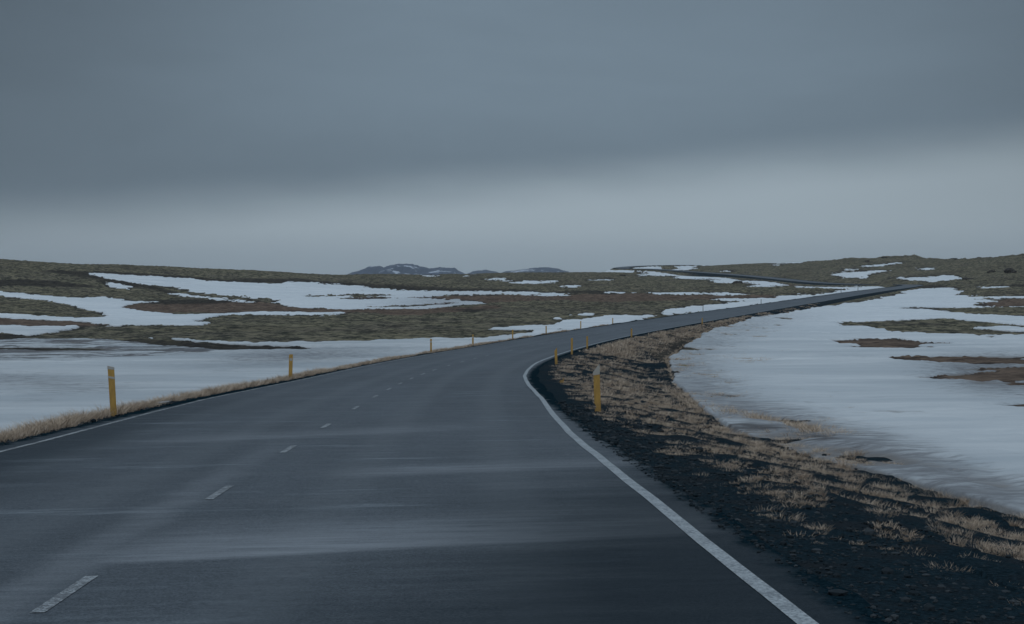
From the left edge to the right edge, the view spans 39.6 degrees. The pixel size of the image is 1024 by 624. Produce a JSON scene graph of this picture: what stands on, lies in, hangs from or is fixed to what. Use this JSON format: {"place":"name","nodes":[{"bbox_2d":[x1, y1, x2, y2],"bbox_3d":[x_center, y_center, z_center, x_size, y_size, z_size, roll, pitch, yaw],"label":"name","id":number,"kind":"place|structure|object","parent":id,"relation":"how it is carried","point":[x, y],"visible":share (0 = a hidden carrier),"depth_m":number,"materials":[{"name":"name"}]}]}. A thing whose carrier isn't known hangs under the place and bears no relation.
{"place":"outdoors","nodes":[
{"label":"outdoors","id":0,"kind":"place"},
{"bbox_2d":[347,264,464,274],"bbox_3d":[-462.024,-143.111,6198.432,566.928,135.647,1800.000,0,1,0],"label":"mountain","id":1,"kind":"structure","parent":0,"point":[412,269],"depth_m":5971.19,"materials":[{"name":"grey stone"}]},
{"bbox_2d":[0,265,922,623],"bbox_3d":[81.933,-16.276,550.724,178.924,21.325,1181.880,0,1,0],"label":"road","id":2,"kind":"structure","parent":0,"point":[492,483],"depth_m":11.33,"materials":[{"name":"grey asphalt"}]},
{"bbox_2d":[468,270,497,273],"bbox_3d":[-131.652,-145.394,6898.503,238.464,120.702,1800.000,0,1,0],"label":"mountain","id":3,"kind":"structure","parent":0,"point":[480,271],"depth_m":6770.44,"materials":[{"name":"grey stone"}]},
{"bbox_2d":[0,253,1023,623],"bbox_3d":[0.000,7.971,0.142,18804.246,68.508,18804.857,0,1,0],"label":"ground","id":4,"kind":"structure","parent":0,"point":[638,295],"depth_m":138.42,"materials":[{"name":"brown plant"}]},
{"bbox_2d":[107,366,116,415],"bbox_3d":[-7.560,1.567,26.915,0.127,1.110,0.041,-3,2,-16],"label":"marker post","id":5,"kind":"object","parent":4,"relation":"on","point":[111,382],"visible":0.88,"depth_m":26.89,"materials":[{"name":"yellow plastic"}]},
{"bbox_2d":[289,354,292,377],"bbox_3d":[-7.263,1.871,46.660,0.126,0.972,0.041,1,1,-9],"label":"marker post","id":6,"kind":"object","parent":4,"relation":"on","point":[290,363],"visible":0.8,"depth_m":46.64,"materials":[{"name":"yellow plastic"}]},
{"bbox_2d":[0,324,607,442],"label":"dry grass","id":7,"kind":"structure","parent":4,"relation":"on","point":[26,429],"depth_m":30.18,"materials":[{"name":"plant"}]},
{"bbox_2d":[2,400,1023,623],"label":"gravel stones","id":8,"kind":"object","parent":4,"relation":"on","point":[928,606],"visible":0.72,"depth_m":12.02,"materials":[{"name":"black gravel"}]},
{"bbox_2d":[554,348,557,363],"bbox_3d":[1.801,1.876,58.164,0.109,0.837,0.035,-2,1,2],"label":"marker post","id":9,"kind":"object","parent":4,"relation":"on","point":[555,351],"visible":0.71,"depth_m":58.15,"materials":[{"name":"yellow plastic"}]},
{"bbox_2d":[571,338,572,353],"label":"marker post","id":10,"kind":"object","parent":4,"relation":"on","point":[571,345],"visible":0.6,"depth_m":71.91,"materials":[{"name":"yellow plastic"}]},
{"bbox_2d":[593,364,600,411],"bbox_3d":[1.652,1.551,27.604,0.132,1.084,0.043,-2,1,4],"label":"marker post","id":11,"kind":"object","parent":4,"relation":"on","point":[596,378],"visible":0.91,"depth_m":27.59,"materials":[{"name":"yellow plastic"}]},
{"bbox_2d":[579,303,817,363],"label":"dry grass","id":12,"kind":"structure","parent":4,"relation":"on","point":[613,348],"depth_m":93.56,"materials":[{"name":"plant"}]},
{"bbox_2d":[548,317,1023,606],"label":"dry grass","id":13,"kind":"structure","parent":4,"relation":"on","point":[801,455],"depth_m":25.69,"materials":[{"name":"plant"}]},
{"bbox_2d":[1004,268,1016,272],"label":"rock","id":14,"kind":"object","parent":4,"relation":"on","point":[1009,270],"visible":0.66,"depth_m":588.86,"materials":[{"name":"grey stone"}]},
{"bbox_2d":[0,262,1023,517],"bbox_3d":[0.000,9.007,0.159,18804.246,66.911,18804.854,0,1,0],"label":"snow","id":15,"kind":"structure","parent":0,"point":[946,436],"depth_m":68.45,"materials":[{"name":"white snow"}]},
{"bbox_2d":[654,381,865,436],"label":"dry grass","id":16,"kind":"structure","parent":15,"relation":"on","point":[796,424],"depth_m":32.70,"materials":[{"name":"plant"}]},
{"bbox_2d":[0,0,1023,274],"label":"sky","id":17,"kind":"structure","parent":0,"point":[333,137],"materials":[{"name":"grey"}]},
{"bbox_2d":[502,267,568,272],"bbox_3d":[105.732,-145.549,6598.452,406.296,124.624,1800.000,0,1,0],"label":"mountain","id":18,"kind":"structure","parent":0,"point":[544,269],"depth_m":6456.41,"materials":[{"name":"grey stone"}]}
]}

